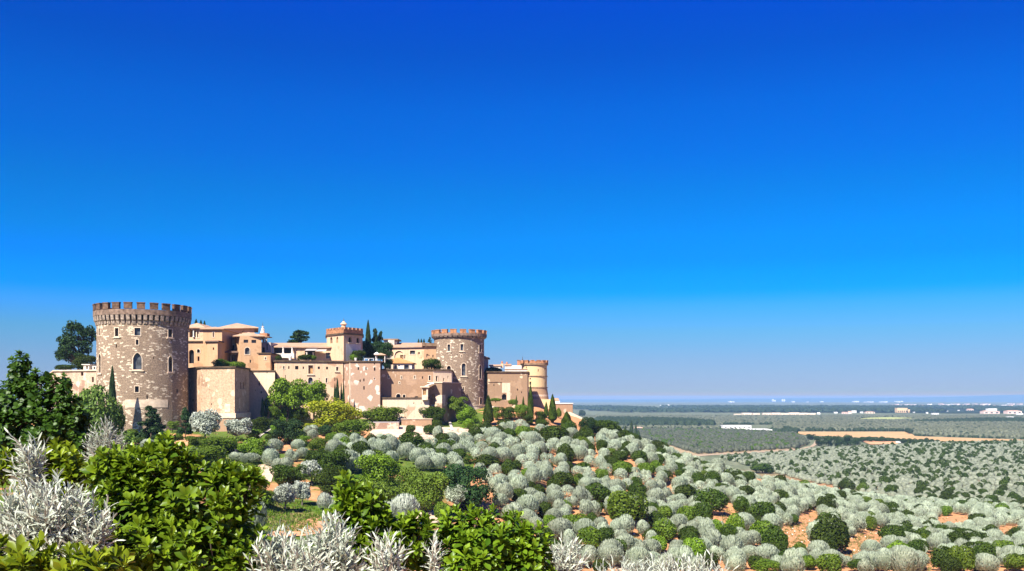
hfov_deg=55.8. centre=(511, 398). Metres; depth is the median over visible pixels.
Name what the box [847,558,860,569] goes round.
evergreen bush
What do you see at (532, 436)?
silver bush
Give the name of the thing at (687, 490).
evergreen bush
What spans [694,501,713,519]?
evergreen bush
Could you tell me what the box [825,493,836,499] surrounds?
evergreen bush
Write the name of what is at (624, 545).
evergreen bush
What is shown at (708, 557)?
evergreen bush
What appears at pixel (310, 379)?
window
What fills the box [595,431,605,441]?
silver bush
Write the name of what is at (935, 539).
silver bush
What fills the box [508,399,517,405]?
green bush
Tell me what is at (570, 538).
silver bush
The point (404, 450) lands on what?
silver bush
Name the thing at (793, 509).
silver bush
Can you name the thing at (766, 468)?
evergreen bush
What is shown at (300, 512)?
lawn
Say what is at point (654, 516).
evergreen bush
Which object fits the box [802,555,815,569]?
evergreen bush
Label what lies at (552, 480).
evergreen bush
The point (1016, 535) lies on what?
silver bush
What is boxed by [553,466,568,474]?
silver bush
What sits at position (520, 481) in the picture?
silver bush
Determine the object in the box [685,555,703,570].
silver bush
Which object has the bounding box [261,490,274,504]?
green bush
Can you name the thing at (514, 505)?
silver bush
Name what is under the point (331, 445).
silver bush
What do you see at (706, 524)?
silver bush
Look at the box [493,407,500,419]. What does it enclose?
green bush
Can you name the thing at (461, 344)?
window
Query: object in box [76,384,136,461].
soft green tree
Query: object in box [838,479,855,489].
evergreen bush
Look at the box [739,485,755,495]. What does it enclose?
evergreen bush
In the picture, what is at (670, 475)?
evergreen bush
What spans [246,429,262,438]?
green bush
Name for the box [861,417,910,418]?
meadow
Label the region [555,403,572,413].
end wall
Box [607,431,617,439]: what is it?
silver bush
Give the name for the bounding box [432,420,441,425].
green bush
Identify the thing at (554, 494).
silver bush
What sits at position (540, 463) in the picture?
silver bush
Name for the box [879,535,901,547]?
silver bush
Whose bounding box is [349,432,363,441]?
silver bush
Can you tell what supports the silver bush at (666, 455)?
on the ground at (315, 491)
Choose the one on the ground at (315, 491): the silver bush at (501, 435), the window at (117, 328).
the silver bush at (501, 435)
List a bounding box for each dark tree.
[54,320,95,369]
[363,341,381,360]
[372,342,393,360]
[382,358,393,368]
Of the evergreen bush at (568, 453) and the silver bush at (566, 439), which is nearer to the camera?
the evergreen bush at (568, 453)
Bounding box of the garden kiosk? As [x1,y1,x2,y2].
[81,364,94,369]
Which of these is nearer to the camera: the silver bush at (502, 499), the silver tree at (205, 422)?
the silver bush at (502, 499)
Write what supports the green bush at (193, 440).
on the ground at (315, 491)
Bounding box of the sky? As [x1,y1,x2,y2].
[0,0,1023,398]
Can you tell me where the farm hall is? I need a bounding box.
[721,425,751,427]
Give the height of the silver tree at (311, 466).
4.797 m
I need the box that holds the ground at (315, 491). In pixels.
[0,402,1023,570]
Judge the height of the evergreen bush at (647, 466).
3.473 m
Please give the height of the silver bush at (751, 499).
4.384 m
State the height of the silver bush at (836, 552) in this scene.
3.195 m
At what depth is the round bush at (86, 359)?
254.15 m
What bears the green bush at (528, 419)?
on the ground at (315, 491)
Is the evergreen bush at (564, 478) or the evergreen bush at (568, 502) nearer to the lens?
the evergreen bush at (568, 502)
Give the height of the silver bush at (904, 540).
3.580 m
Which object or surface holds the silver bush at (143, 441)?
on the ground at (315, 491)
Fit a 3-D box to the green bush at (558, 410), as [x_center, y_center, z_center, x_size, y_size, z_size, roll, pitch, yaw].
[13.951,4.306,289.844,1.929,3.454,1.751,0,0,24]
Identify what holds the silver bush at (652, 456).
on the ground at (315, 491)
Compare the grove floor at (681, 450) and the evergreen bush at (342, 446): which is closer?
the evergreen bush at (342, 446)
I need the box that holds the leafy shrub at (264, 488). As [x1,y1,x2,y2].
[251,475,271,503]
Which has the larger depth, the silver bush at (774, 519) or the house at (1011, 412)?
the house at (1011, 412)
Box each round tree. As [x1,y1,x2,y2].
[269,464,309,486]
[270,418,306,443]
[310,449,350,470]
[310,466,340,494]
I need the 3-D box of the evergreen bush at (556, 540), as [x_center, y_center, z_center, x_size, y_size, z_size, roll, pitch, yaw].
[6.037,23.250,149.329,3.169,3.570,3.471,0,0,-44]
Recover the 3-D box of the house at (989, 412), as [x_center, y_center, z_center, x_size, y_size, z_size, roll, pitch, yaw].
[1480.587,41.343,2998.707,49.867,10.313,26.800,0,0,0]
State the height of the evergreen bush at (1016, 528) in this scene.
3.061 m
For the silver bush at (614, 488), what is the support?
on the ground at (315, 491)
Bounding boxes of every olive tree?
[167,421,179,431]
[447,396,467,413]
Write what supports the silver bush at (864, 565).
on the ground at (315, 491)
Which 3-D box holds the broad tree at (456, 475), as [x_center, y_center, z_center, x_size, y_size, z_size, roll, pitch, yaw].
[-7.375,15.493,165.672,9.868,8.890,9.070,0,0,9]
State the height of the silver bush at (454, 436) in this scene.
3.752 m
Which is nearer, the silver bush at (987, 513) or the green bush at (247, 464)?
the green bush at (247, 464)
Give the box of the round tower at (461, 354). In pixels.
[431,329,486,409]
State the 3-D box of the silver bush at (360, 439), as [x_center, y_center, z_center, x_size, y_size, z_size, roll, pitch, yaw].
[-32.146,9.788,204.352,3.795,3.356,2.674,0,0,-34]
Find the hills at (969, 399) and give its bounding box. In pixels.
[559,396,1023,401]
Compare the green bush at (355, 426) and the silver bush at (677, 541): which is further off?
the green bush at (355, 426)
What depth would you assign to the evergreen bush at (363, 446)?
191.81 m
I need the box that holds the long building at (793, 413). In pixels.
[788,412,799,414]
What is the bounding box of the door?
[432,394,434,404]
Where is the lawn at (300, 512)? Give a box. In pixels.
[263,499,323,532]
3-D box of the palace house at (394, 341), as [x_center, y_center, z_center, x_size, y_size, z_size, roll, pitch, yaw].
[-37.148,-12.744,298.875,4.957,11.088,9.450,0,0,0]
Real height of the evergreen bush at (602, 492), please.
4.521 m
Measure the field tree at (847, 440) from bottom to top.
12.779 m
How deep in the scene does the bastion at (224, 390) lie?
227.61 m
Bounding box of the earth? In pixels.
[268,517,324,536]
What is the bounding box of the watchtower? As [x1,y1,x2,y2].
[325,319,363,360]
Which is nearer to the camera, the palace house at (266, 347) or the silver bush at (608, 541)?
the silver bush at (608, 541)
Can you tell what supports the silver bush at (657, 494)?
on the ground at (315, 491)
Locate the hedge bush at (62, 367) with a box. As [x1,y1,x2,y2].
[54,364,74,369]
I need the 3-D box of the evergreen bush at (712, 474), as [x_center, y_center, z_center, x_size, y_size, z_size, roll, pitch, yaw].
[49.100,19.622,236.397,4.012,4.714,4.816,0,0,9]
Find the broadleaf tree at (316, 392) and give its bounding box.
[298,380,329,420]
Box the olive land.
[578,414,1023,437]
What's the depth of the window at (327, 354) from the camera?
268.14 m
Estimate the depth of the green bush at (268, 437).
204.99 m
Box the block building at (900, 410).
[895,408,907,412]
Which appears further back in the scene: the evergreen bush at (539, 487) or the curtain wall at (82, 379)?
the curtain wall at (82, 379)
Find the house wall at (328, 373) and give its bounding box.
[273,360,343,419]
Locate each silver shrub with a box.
[0,468,124,557]
[2,427,52,503]
[78,414,126,495]
[242,509,370,570]
[357,527,413,570]
[421,529,449,570]
[545,532,590,570]
[586,549,738,570]
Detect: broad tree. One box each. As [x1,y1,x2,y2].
[353,451,402,484]
[404,471,449,511]
[441,463,497,510]
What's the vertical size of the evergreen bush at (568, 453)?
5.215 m
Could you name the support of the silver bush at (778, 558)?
on the ground at (315, 491)
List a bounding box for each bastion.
[188,366,250,431]
[343,361,381,418]
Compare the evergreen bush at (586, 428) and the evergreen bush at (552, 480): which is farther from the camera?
the evergreen bush at (586, 428)
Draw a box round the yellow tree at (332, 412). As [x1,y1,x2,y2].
[303,398,362,427]
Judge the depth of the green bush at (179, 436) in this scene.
202.68 m
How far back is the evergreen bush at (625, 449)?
237.70 m
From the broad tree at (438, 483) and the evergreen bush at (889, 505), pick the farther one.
the evergreen bush at (889, 505)
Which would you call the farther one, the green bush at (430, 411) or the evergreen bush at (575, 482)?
the green bush at (430, 411)
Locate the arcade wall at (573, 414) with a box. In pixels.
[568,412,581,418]
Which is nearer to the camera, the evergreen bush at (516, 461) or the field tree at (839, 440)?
the evergreen bush at (516, 461)
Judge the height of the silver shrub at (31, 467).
2.157 m
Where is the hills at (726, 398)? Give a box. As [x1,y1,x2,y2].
[559,395,1023,399]
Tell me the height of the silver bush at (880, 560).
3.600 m
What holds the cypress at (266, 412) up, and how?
on the ground at (315, 491)
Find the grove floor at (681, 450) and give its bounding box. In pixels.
[668,445,803,454]
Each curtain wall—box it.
[50,370,95,421]
[249,370,275,423]
[380,369,453,396]
[484,371,529,407]
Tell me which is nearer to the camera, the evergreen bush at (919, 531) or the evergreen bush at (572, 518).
the evergreen bush at (572, 518)
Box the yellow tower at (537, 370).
[520,360,548,398]
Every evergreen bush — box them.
[325,432,336,442]
[334,444,348,450]
[340,436,350,443]
[351,440,370,454]
[365,433,377,441]
[418,442,433,453]
[434,433,449,440]
[435,448,448,459]
[453,448,466,458]
[468,425,481,437]
[473,454,500,467]
[478,421,491,427]
[489,442,501,448]
[491,425,504,431]
[500,459,516,473]
[503,428,515,435]
[511,488,527,501]
[512,459,521,468]
[515,425,531,435]
[521,468,526,475]
[524,481,535,487]
[532,483,545,493]
[535,528,553,539]
[537,501,552,517]
[541,432,555,442]
[543,514,555,525]
[546,478,559,487]
[547,537,560,545]
[550,471,573,486]
[556,445,573,462]
[557,443,574,455]
[562,514,579,524]
[563,420,576,428]
[563,500,572,508]
[566,461,573,470]
[571,476,579,488]
[572,431,584,439]
[573,473,582,479]
[574,462,591,471]
[576,513,589,520]
[577,436,589,442]
[577,525,602,548]
[580,427,592,431]
[580,430,594,438]
[585,482,610,500]
[586,441,595,451]
[587,512,597,521]
[592,559,608,570]
[593,500,604,512]
[595,469,608,480]
[596,439,607,450]
[598,526,614,540]
[604,455,612,462]
[606,490,648,520]
[609,456,619,465]
[611,450,627,460]
[611,460,631,476]
[613,538,626,552]
[616,431,624,439]
[618,446,629,455]
[621,441,630,449]
[627,482,646,492]
[630,450,647,461]
[631,477,642,485]
[637,462,654,473]
[642,528,659,538]
[644,501,658,507]
[648,510,662,526]
[650,460,662,471]
[650,535,667,551]
[651,440,663,447]
[652,517,676,539]
[656,447,666,453]
[656,505,672,518]
[663,470,672,480]
[674,484,696,498]
[675,468,685,476]
[677,463,684,468]
[677,505,697,520]
[677,525,698,539]
[681,532,698,539]
[682,537,706,556]
[691,471,705,482]
[693,488,728,511]
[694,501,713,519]
[698,552,718,567]
[705,470,720,483]
[712,519,722,530]
[715,483,728,486]
[719,524,737,534]
[722,531,735,535]
[724,513,745,529]
[728,470,743,476]
[733,476,742,485]
[733,496,749,512]
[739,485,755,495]
[743,471,755,479]
[748,501,775,518]
[748,555,763,567]
[749,520,772,537]
[750,463,774,472]
[750,514,761,521]
[751,558,779,570]
[761,525,788,545]
[773,475,786,481]
[774,489,789,500]
[774,541,788,551]
[775,501,786,510]
[789,514,798,523]
[792,541,806,549]
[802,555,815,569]
[810,513,849,549]
[814,512,831,520]
[816,496,835,508]
[816,553,841,570]
[817,534,836,549]
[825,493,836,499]
[836,490,846,499]
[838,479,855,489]
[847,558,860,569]
[855,483,869,490]
[862,496,871,500]
[866,516,876,530]
[877,524,905,537]
[883,502,895,508]
[884,484,896,492]
[886,540,908,548]
[888,507,897,512]
[900,520,915,530]
[901,509,914,515]
[902,524,915,533]
[908,538,925,552]
[913,488,922,492]
[914,528,931,535]
[916,483,925,489]
[919,539,928,550]
[922,520,933,527]
[930,545,950,567]
[933,524,948,529]
[938,493,951,499]
[940,489,952,493]
[940,505,952,515]
[940,556,962,570]
[946,529,971,542]
[948,527,965,530]
[949,545,975,570]
[961,491,969,497]
[962,541,972,545]
[968,513,985,519]
[969,530,988,539]
[970,541,996,570]
[978,489,987,493]
[982,524,997,530]
[983,495,994,499]
[993,490,1002,495]
[993,540,1014,547]
[994,503,1009,512]
[1003,553,1023,570]
[1004,530,1016,536]
[1007,491,1017,497]
[1009,526,1023,531]
[1011,493,1020,499]
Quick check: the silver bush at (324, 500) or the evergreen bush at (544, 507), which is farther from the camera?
the evergreen bush at (544, 507)
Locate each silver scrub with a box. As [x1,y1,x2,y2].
[342,419,1023,552]
[720,440,1023,506]
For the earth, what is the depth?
124.06 m
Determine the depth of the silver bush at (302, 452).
187.67 m
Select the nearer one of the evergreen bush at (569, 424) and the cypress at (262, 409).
the cypress at (262, 409)
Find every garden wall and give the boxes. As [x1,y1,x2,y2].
[367,422,399,429]
[401,419,431,425]
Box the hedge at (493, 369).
[485,367,501,370]
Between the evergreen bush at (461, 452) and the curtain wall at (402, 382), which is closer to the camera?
the evergreen bush at (461, 452)
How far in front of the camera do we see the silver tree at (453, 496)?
162.04 m
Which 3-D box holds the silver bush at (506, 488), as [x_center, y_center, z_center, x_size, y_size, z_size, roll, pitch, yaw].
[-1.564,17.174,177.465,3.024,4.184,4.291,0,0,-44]
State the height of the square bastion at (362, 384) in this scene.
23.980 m
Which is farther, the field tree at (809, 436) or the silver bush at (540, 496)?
the field tree at (809, 436)
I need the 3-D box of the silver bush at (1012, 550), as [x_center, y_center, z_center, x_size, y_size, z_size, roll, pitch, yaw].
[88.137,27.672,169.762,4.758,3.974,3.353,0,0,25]
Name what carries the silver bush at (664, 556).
on the ground at (315, 491)
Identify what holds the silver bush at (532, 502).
on the ground at (315, 491)
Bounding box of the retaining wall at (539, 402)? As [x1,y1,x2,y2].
[533,399,550,408]
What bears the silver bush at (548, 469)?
on the ground at (315, 491)
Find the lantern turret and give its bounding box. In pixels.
[259,324,271,341]
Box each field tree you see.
[806,434,815,439]
[813,436,824,445]
[823,435,833,445]
[832,435,843,445]
[842,434,852,445]
[851,437,860,444]
[866,436,873,440]
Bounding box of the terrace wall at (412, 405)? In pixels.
[380,397,429,422]
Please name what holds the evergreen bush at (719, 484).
on the ground at (315, 491)
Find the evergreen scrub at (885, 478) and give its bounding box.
[383,428,1023,555]
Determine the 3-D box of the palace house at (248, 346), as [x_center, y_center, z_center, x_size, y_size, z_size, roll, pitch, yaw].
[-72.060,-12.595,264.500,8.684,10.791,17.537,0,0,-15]
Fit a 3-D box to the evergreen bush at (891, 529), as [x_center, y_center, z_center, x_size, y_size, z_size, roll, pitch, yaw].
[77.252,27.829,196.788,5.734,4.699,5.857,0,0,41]
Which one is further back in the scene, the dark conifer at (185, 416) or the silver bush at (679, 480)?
the silver bush at (679, 480)
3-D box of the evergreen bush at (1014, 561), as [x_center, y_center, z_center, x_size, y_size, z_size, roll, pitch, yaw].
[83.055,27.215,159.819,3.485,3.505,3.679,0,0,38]
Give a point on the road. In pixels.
(742, 452)
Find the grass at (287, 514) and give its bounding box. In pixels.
[135,436,321,531]
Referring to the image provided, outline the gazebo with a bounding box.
[375,353,386,362]
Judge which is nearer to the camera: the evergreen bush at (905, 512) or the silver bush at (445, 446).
the silver bush at (445, 446)
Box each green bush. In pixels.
[117,431,133,443]
[126,429,138,436]
[134,437,145,443]
[173,434,183,439]
[185,436,205,445]
[189,445,231,465]
[199,436,242,451]
[217,461,260,472]
[237,437,270,455]
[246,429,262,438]
[251,416,276,431]
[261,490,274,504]
[264,433,277,440]
[267,406,280,417]
[276,406,297,420]
[293,408,303,419]
[294,435,311,444]
[297,407,310,422]
[302,423,320,428]
[304,449,330,464]
[307,437,328,451]
[317,425,335,434]
[330,419,376,439]
[357,474,373,482]
[359,405,407,421]
[364,479,401,501]
[394,466,436,496]
[399,431,424,445]
[406,425,415,431]
[419,406,446,418]
[423,424,433,434]
[430,412,444,421]
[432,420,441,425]
[433,501,448,517]
[435,438,455,446]
[455,405,479,423]
[460,419,474,428]
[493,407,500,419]
[497,419,510,424]
[499,407,515,419]
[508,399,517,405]
[514,404,527,418]
[524,415,533,424]
[528,427,539,433]
[534,410,546,420]
[535,419,548,425]
[540,425,569,439]
[556,407,561,417]
[579,410,585,415]
[594,420,604,430]
[596,420,618,430]
[597,423,621,431]
[619,429,631,434]
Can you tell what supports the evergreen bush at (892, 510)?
on the ground at (315, 491)
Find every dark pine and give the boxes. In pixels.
[287,330,309,342]
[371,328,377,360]
[377,331,382,360]
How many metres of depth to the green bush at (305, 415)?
245.38 m
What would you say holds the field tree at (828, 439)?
on the ground at (315, 491)
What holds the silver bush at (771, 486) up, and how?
on the ground at (315, 491)
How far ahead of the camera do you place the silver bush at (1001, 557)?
164.29 m
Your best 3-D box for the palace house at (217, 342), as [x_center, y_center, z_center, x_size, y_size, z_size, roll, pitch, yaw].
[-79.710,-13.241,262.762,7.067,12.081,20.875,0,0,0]
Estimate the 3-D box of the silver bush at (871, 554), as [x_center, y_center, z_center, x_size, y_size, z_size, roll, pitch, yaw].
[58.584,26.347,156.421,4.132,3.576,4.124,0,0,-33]
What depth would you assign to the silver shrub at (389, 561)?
4.79 m
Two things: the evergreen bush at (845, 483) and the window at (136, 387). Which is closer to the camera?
the window at (136, 387)
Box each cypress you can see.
[108,365,116,425]
[260,397,263,416]
[264,398,267,416]
[335,378,339,403]
[342,382,344,403]
[365,320,370,352]
[483,395,493,422]
[526,384,533,415]
[544,402,548,415]
[548,394,556,422]
[561,411,570,427]
[629,420,633,432]
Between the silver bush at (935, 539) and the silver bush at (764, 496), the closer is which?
the silver bush at (935, 539)
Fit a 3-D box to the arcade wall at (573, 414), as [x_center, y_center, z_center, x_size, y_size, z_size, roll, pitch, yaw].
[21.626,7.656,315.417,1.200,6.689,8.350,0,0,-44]
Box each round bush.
[71,354,95,369]
[211,359,230,365]
[229,361,245,367]
[297,354,312,359]
[350,350,365,360]
[350,354,357,360]
[422,358,442,368]
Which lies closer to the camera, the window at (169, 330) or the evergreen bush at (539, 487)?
the evergreen bush at (539, 487)
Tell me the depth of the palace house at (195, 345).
258.50 m
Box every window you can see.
[97,353,101,374]
[113,327,119,337]
[131,352,143,370]
[134,327,140,335]
[134,385,139,392]
[167,328,173,338]
[167,355,174,373]
[190,350,193,362]
[244,347,249,354]
[307,365,314,374]
[308,377,312,383]
[325,352,330,358]
[403,364,408,368]
[409,350,415,354]
[447,344,450,351]
[459,343,464,351]
[460,363,466,376]
[478,365,482,379]
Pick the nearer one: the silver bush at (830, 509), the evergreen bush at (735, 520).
the evergreen bush at (735, 520)
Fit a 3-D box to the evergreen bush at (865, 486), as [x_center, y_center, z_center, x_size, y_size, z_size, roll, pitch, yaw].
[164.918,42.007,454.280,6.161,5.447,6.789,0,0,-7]
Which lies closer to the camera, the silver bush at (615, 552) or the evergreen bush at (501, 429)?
the silver bush at (615, 552)
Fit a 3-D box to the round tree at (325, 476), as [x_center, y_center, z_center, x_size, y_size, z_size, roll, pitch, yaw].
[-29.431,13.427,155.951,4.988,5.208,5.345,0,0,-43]
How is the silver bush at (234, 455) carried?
on the ground at (315, 491)
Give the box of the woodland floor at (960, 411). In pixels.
[588,407,1023,412]
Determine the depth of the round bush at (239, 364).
248.61 m
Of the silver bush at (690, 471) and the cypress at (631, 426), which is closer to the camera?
the silver bush at (690, 471)
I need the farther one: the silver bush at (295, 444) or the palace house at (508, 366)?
the palace house at (508, 366)
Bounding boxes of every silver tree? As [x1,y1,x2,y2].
[189,408,222,436]
[223,418,252,441]
[273,482,297,508]
[293,480,310,505]
[300,459,321,484]
[444,484,466,504]
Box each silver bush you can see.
[140,439,153,446]
[229,452,242,459]
[240,453,260,462]
[246,499,267,526]
[261,448,279,465]
[263,442,273,450]
[269,438,283,450]
[271,457,294,467]
[285,449,298,460]
[290,439,304,449]
[296,447,308,457]
[303,424,318,434]
[307,429,318,439]
[316,492,333,508]
[325,439,342,451]
[333,433,347,439]
[340,449,359,471]
[346,442,354,449]
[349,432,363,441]
[353,437,366,442]
[368,437,381,444]
[372,439,391,454]
[383,493,420,520]
[385,435,399,450]
[385,450,398,460]
[397,442,414,460]
[409,447,426,462]
[414,455,432,470]
[431,454,445,470]
[432,425,442,437]
[436,443,451,453]
[447,432,459,443]
[451,443,466,451]
[474,462,484,470]
[481,446,497,457]
[484,427,500,439]
[487,476,505,492]
[492,431,507,442]
[492,493,508,507]
[494,473,508,482]
[494,482,513,499]
[496,446,512,462]
[500,501,522,515]
[507,473,520,481]
[509,475,528,489]
[510,443,526,454]
[511,450,520,460]
[516,494,538,512]
[520,510,537,522]
[523,487,537,494]
[524,431,541,443]
[524,466,542,483]
[527,448,538,459]
[529,516,543,528]
[533,441,546,455]
[533,491,547,505]
[535,459,551,466]
[538,464,553,480]
[544,508,563,517]
[546,484,561,498]
[546,489,563,503]
[546,517,573,540]
[549,543,566,559]
[552,452,566,465]
[552,498,572,513]
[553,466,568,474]
[557,461,569,470]
[560,436,572,446]
[560,506,570,517]
[562,528,575,538]
[562,535,574,542]
[564,496,578,506]
[565,541,581,551]
[567,427,578,438]
[571,438,588,447]
[571,485,592,501]
[573,445,588,460]
[573,518,596,534]
[578,476,595,489]
[578,545,598,567]
[579,499,600,516]
[593,516,608,525]
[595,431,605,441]
[595,434,609,442]
[596,521,609,529]
[596,544,624,566]
[597,538,623,553]
[598,482,611,488]
[603,500,608,513]
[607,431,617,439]
[607,478,625,489]
[609,485,622,492]
[609,513,634,532]
[613,529,626,537]
[616,533,635,553]
[625,442,638,454]
[625,546,651,567]
[628,439,641,448]
[628,559,645,570]
[633,539,650,551]
[636,519,650,533]
[641,438,654,451]
[643,506,657,520]
[644,479,658,490]
[644,496,658,504]
[645,530,656,539]
[645,538,661,553]
[646,451,658,462]
[646,488,665,503]
[649,551,659,558]
[649,552,676,570]
[655,470,667,482]
[656,480,665,488]
[662,453,673,465]
[662,487,672,497]
[667,544,680,550]
[667,545,693,561]
[668,539,682,546]
[669,500,682,510]
[670,514,687,528]
[671,475,688,488]
[677,520,698,534]
[684,468,699,481]
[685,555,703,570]
[686,495,696,504]
[687,461,702,471]
[688,501,704,506]
[698,517,714,537]
[699,538,712,552]
[702,528,721,546]
[708,462,723,472]
[708,545,724,558]
[709,458,725,468]
[712,486,726,494]
[718,472,734,485]
[719,534,743,551]
[723,548,746,567]
[725,486,741,501]
[726,554,746,570]
[730,494,744,504]
[736,531,755,545]
[738,512,754,530]
[741,545,755,559]
[745,495,756,512]
[748,529,761,544]
[753,543,779,558]
[757,492,771,501]
[760,488,779,501]
[761,513,783,528]
[765,482,775,491]
[770,554,782,570]
[774,480,788,485]
[779,485,796,494]
[781,547,804,570]
[782,497,799,508]
[783,504,800,518]
[793,495,807,511]
[797,547,807,559]
[798,492,815,504]
[806,520,816,539]
[806,540,829,553]
[808,549,822,565]
[821,507,836,515]
[827,550,842,564]
[833,498,845,506]
[841,512,859,520]
[842,554,851,566]
[845,513,864,532]
[846,502,858,511]
[847,525,855,536]
[848,497,860,503]
[851,551,871,562]
[855,511,870,518]
[857,501,870,511]
[857,559,873,570]
[859,539,881,551]
[866,507,882,513]
[867,551,878,570]
[868,500,879,503]
[869,505,880,510]
[872,551,893,570]
[873,513,889,526]
[875,503,889,513]
[878,547,891,552]
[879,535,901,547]
[889,546,919,570]
[890,545,906,550]
[892,511,906,517]
[894,516,904,522]
[897,536,908,544]
[904,531,912,538]
[908,533,925,541]
[909,552,925,570]
[912,522,923,528]
[915,551,927,569]
[917,550,929,562]
[925,527,938,533]
[926,532,950,550]
[938,543,954,548]
[941,522,956,527]
[941,529,954,533]
[954,538,968,545]
[970,536,981,541]
[973,525,982,530]
[974,530,991,537]
[974,553,992,570]
[975,519,990,526]
[975,553,1000,570]
[979,517,995,525]
[981,510,996,518]
[986,529,1002,537]
[989,537,1000,541]
[993,547,1002,554]
[998,553,1008,565]
[999,546,1023,554]
[1002,545,1015,548]
[1011,531,1023,539]
[1012,537,1023,545]
[1017,518,1023,526]
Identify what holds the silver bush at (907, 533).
on the ground at (315, 491)
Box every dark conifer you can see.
[136,406,165,439]
[176,407,192,436]
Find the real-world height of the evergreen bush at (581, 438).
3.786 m
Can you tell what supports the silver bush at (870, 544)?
on the ground at (315, 491)
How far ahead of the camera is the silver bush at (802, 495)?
239.78 m
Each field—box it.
[798,432,1017,440]
[863,440,896,443]
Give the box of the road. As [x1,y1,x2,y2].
[680,446,808,455]
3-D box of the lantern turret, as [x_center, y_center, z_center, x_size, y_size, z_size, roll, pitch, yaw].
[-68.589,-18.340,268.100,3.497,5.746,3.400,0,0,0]
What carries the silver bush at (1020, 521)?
on the ground at (315, 491)
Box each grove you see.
[628,427,809,452]
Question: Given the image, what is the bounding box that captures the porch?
[420,383,433,399]
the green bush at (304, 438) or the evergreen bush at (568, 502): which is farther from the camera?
the green bush at (304, 438)
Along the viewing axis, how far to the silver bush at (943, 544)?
182.84 m
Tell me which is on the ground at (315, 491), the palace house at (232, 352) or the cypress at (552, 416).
the cypress at (552, 416)
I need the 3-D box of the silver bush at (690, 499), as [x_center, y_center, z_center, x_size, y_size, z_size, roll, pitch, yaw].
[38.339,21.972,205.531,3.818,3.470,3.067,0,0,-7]
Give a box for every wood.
[573,404,1023,411]
[589,414,1023,438]
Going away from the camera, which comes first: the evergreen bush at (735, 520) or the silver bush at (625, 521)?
the silver bush at (625, 521)
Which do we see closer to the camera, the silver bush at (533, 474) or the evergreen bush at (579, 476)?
the silver bush at (533, 474)
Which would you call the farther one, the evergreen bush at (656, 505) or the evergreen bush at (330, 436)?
the evergreen bush at (330, 436)
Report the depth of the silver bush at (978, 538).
195.40 m
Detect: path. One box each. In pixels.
[260,464,273,481]
[370,425,474,441]
[416,510,437,523]
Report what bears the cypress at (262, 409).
on the ground at (315, 491)
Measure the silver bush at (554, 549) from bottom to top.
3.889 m
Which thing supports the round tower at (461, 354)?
on the ground at (315, 491)
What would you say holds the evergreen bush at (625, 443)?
on the ground at (315, 491)
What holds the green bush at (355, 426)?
on the ground at (315, 491)
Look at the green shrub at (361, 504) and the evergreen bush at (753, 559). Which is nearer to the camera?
the green shrub at (361, 504)
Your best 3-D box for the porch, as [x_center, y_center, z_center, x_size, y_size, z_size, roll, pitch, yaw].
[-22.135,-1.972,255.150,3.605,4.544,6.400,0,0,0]
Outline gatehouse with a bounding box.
[427,382,461,422]
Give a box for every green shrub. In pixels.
[0,437,93,506]
[0,530,141,570]
[79,429,276,570]
[317,469,436,570]
[408,500,556,570]
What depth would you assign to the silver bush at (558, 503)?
177.24 m
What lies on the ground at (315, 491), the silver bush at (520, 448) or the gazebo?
the silver bush at (520, 448)
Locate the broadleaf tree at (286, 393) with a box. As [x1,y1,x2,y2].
[263,377,308,419]
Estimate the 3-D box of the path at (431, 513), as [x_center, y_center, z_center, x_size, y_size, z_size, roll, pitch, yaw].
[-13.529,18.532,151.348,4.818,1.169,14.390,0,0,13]
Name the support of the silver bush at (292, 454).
on the ground at (315, 491)
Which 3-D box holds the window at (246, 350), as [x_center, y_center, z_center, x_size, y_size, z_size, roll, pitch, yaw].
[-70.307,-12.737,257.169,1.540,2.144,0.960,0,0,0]
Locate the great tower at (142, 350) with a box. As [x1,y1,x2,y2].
[92,302,191,432]
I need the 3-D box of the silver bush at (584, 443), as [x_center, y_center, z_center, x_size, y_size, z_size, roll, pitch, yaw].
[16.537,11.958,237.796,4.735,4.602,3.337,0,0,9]
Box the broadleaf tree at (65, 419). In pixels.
[0,349,94,511]
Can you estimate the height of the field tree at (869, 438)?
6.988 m
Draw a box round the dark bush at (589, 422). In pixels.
[578,417,596,433]
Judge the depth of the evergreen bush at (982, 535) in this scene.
199.81 m
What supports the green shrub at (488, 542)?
on the ground at (315, 491)
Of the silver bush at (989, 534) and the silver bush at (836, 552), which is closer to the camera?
the silver bush at (836, 552)
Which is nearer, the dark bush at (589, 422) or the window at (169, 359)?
the window at (169, 359)
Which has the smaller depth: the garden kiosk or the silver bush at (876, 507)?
the silver bush at (876, 507)
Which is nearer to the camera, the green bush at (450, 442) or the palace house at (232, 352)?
the green bush at (450, 442)
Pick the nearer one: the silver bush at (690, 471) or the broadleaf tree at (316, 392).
the silver bush at (690, 471)
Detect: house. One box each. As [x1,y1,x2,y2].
[188,323,210,367]
[200,327,241,365]
[219,323,257,332]
[225,336,237,361]
[233,332,264,369]
[257,353,280,369]
[261,342,277,352]
[272,343,331,360]
[381,358,415,368]
[383,339,401,368]
[392,343,425,368]
[422,343,436,368]
[484,356,489,371]
[489,364,501,368]
[504,364,521,368]
[505,369,527,370]
[980,410,999,413]
[1003,410,1021,413]
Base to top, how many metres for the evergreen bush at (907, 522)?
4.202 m
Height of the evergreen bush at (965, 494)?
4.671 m
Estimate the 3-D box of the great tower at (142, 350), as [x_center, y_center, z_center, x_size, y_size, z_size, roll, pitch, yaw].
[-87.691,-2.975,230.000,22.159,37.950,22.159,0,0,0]

